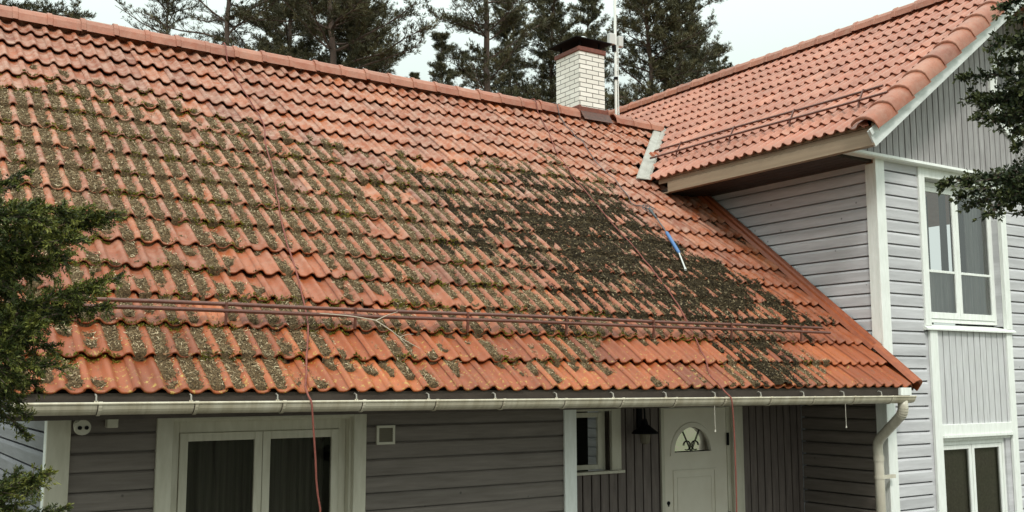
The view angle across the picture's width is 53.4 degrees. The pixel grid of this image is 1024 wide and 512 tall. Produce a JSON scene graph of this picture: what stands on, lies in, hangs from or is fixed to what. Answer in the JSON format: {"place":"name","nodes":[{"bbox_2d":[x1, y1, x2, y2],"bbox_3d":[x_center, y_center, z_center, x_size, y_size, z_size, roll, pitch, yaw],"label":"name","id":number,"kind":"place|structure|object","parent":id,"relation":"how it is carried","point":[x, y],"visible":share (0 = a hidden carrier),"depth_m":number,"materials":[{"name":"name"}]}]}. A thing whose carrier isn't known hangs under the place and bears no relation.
{"place":"outdoors","nodes":[
{"label":"outdoors","id":0,"kind":"place"},
{"bbox_2d":[0,0,96,19],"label":"pine tree","id":1,"kind":"object","parent":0,"point":[54,10],"visible":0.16,"depth_m":18.23,"materials":[{"name":"green plant"}]},
{"bbox_2d":[120,0,211,39],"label":"pine tree","id":2,"kind":"object","parent":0,"point":[171,7],"visible":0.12,"depth_m":22.94,"materials":[{"name":"green plant"}]},
{"bbox_2d":[115,0,298,56],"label":"pine tree","id":3,"kind":"object","parent":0,"point":[227,38],"visible":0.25,"depth_m":20.02,"materials":[{"name":"green plant"}]},
{"bbox_2d":[218,0,326,58],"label":"pine tree","id":4,"kind":"object","parent":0,"point":[310,44],"visible":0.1,"depth_m":22.90,"materials":[{"name":"green plant"}]},
{"bbox_2d":[250,0,305,57],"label":"pine tree","id":5,"kind":"object","parent":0,"point":[260,41],"visible":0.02,"depth_m":25.89,"materials":[{"name":"green plant"}]},
{"bbox_2d":[230,0,439,70],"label":"pine tree","id":6,"kind":"object","parent":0,"point":[358,9],"visible":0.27,"depth_m":19.57,"materials":[{"name":"green plant"}]},
{"bbox_2d":[298,0,408,72],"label":"pine tree","id":7,"kind":"object","parent":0,"point":[323,55],"visible":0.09,"depth_m":21.23,"materials":[{"name":"green plant"}]},
{"bbox_2d":[339,0,401,74],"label":"pine tree","id":8,"kind":"object","parent":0,"point":[395,63],"visible":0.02,"depth_m":28.57,"materials":[{"name":"green plant"}]},
{"bbox_2d":[407,72,419,78],"bbox_3d":[-2.888,0.343,29.296,3.046,11.821,3.110,-5,-8,32],"label":"pine tree","id":9,"kind":"object","parent":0,"point":[415,75],"visible":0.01,"depth_m":29.99,"materials":[{"name":"green plant"}]},
{"bbox_2d":[427,30,469,87],"bbox_3d":[-1.981,-0.221,29.299,3.220,12.938,3.130,-5,-9,34],"label":"pine tree","id":10,"kind":"object","parent":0,"point":[449,74],"visible":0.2,"depth_m":29.69,"materials":[{"name":"green plant"}]},
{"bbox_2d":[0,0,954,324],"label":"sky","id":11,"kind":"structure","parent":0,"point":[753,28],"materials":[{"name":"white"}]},
{"bbox_2d":[425,0,549,101],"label":"pine tree","id":12,"kind":"object","parent":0,"point":[479,58],"visible":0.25,"depth_m":21.70,"materials":[{"name":"green plant"}]},
{"bbox_2d":[465,0,547,98],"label":"pine tree","id":13,"kind":"object","parent":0,"point":[516,34],"visible":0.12,"depth_m":26.73,"materials":[{"name":"green plant"}]},
{"bbox_2d":[501,0,594,103],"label":"pine tree","id":14,"kind":"object","parent":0,"point":[557,26],"visible":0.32,"depth_m":24.87,"materials":[{"name":"green plant"}]},
{"bbox_2d":[548,0,630,109],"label":"pine tree","id":15,"kind":"object","parent":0,"point":[592,11],"visible":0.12,"depth_m":30.53,"materials":[{"name":"green plant"}]},
{"bbox_2d":[588,0,721,109],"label":"pine tree","id":16,"kind":"object","parent":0,"point":[638,7],"visible":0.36,"depth_m":23.98,"materials":[{"name":"green plant"}]},
{"bbox_2d":[612,0,733,107],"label":"pine tree","id":17,"kind":"object","parent":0,"point":[709,55],"visible":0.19,"depth_m":24.46,"materials":[{"name":"green plant"}]},
{"bbox_2d":[673,3,711,81],"bbox_3d":[5.203,-0.593,27.492,3.253,13.203,3.296,3,-8,-25],"label":"pine tree","id":18,"kind":"object","parent":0,"point":[696,19],"visible":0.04,"depth_m":27.93,"materials":[{"name":"green plant"}]},
{"bbox_2d":[708,43,732,72],"bbox_3d":[6.966,-0.291,33.081,3.485,13.962,3.440,6,-9,-40],"label":"pine tree","id":19,"kind":"object","parent":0,"point":[723,64],"visible":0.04,"depth_m":33.95,"materials":[{"name":"green plant"}]},
{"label":"yard","id":20,"kind":"structure","parent":0,"visible":0},
{"bbox_2d":[0,165,130,511],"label":"juniper tree","id":21,"kind":"object","parent":20,"relation":"on","point":[22,326],"visible":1,"depth_m":4.12,"materials":[{"name":"green plant"}]},
{"bbox_2d":[0,0,1023,511],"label":"house","id":22,"kind":"structure","parent":20,"relation":"on","point":[812,172],"depth_m":11.20,"materials":[{"name":"tile"}]},
{"bbox_2d":[73,420,90,434],"bbox_3d":[-2.993,1.145,7.088,0.110,0.200,0.142,4,-8,-33],"label":"security light","id":23,"kind":"object","parent":22,"relation":"attached to","point":[81,427],"visible":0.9,"depth_m":7.03,"materials":[{"name":"beige plastic"}]},
{"bbox_2d":[105,419,118,427],"bbox_3d":[-2.840,1.173,7.231,0.075,0.090,0.085,4,-8,-33],"label":"junction box","id":24,"kind":"object","parent":22,"relation":"attached to","point":[111,423],"visible":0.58,"depth_m":7.20,"materials":[{"name":"beige plastic"}]},
{"bbox_2d":[153,414,366,511],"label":"big window","id":25,"kind":"structure","parent":22,"relation":"in","point":[253,463],"depth_m":8.06,"materials":[{"name":"white paint"}]},
{"bbox_2d":[222,42,320,511],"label":"rope","id":26,"kind":"object","parent":22,"relation":"hanging from","point":[314,443],"visible":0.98,"depth_m":8.12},
{"bbox_2d":[320,312,418,347],"bbox_3d":[-1.127,0.580,8.036,0.788,0.304,0.212,2,-7,-15],"label":"twig","id":27,"kind":"object","parent":22,"relation":"on","point":[376,321],"visible":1,"depth_m":8.03,"materials":[{"name":"beige wood"}]},
{"bbox_2d":[0,63,829,390],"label":"green moss","id":28,"kind":"object","parent":22,"relation":"on","point":[228,297],"visible":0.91,"depth_m":9.11,"materials":[{"name":"green plant"}]},
{"bbox_2d":[576,409,624,475],"bbox_3d":[0.685,2.008,10.730,0.775,1.300,0.640,4,-8,-33],"label":"small window","id":29,"kind":"structure","parent":22,"relation":"in","point":[608,421],"depth_m":10.68,"materials":[{"name":"white paint"}]},
{"bbox_2d":[554,102,647,210],"bbox_3d":[1.022,-1.383,13.932,0.127,1.966,2.678,3,-8,-27],"label":"hose","id":30,"kind":"object","parent":22,"relation":"hanging from","point":[595,160],"visible":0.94,"depth_m":13.70,"materials":[{"name":"grey"}]},
{"bbox_2d":[351,157,860,387],"bbox_3d":[0.585,-0.468,11.651,5.635,3.913,4.987,4,-8,-33],"label":"moss heap","id":31,"kind":"object","parent":22,"relation":"on","point":[629,264],"visible":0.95,"depth_m":10.98,"materials":[{"name":"plant"}]},
{"bbox_2d":[607,0,622,114],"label":"antenna mast","id":32,"kind":"object","parent":22,"relation":"attached to","point":[615,40],"visible":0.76,"depth_m":15.91,"materials":[{"name":"grey metal"}]},
{"bbox_2d":[530,98,736,511],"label":"rope","id":33,"kind":"object","parent":22,"relation":"hanging from","point":[678,306],"visible":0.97,"depth_m":10.38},
{"bbox_2d":[632,408,657,443],"bbox_3d":[1.377,1.742,10.713,0.280,0.461,0.340,4,-8,-33],"label":"wall lantern","id":34,"kind":"object","parent":22,"relation":"attached to","point":[644,430],"depth_m":10.63,"materials":[{"name":"black metal"}]},
{"bbox_2d":[642,204,686,270],"bbox_3d":[1.777,-0.241,12.024,0.227,0.981,1.364,1,-7,-8],"label":"spray lance","id":35,"kind":"object","parent":22,"relation":"on","point":[671,240],"visible":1,"depth_m":12.06,"materials":[{"name":"blue plastic"}]},
{"bbox_2d":[659,406,744,511],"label":"front door","id":36,"kind":"structure","parent":22,"relation":"in","point":[697,462],"depth_m":11.37,"materials":[{"name":"white paint"}]},
{"bbox_2d":[914,167,1015,332],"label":"upper window","id":37,"kind":"structure","parent":22,"relation":"in","point":[975,296],"depth_m":12.66,"materials":[{"name":"white paint"}]},
{"bbox_2d":[943,433,1014,511],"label":"lower window","id":38,"kind":"structure","parent":22,"relation":"in","point":[978,468],"depth_m":12.27,"materials":[{"name":"white paint"}]},
{"bbox_2d":[988,47,1023,142],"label":"round window","id":39,"kind":"structure","parent":22,"relation":"in","point":[991,83],"depth_m":13.03,"materials":[{"name":"white paint"}]},
{"bbox_2d":[934,0,1023,222],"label":"evergreen tree","id":40,"kind":"object","parent":20,"relation":"on","point":[1010,183],"visible":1,"depth_m":5.50,"materials":[{"name":"green plant"}]}
]}

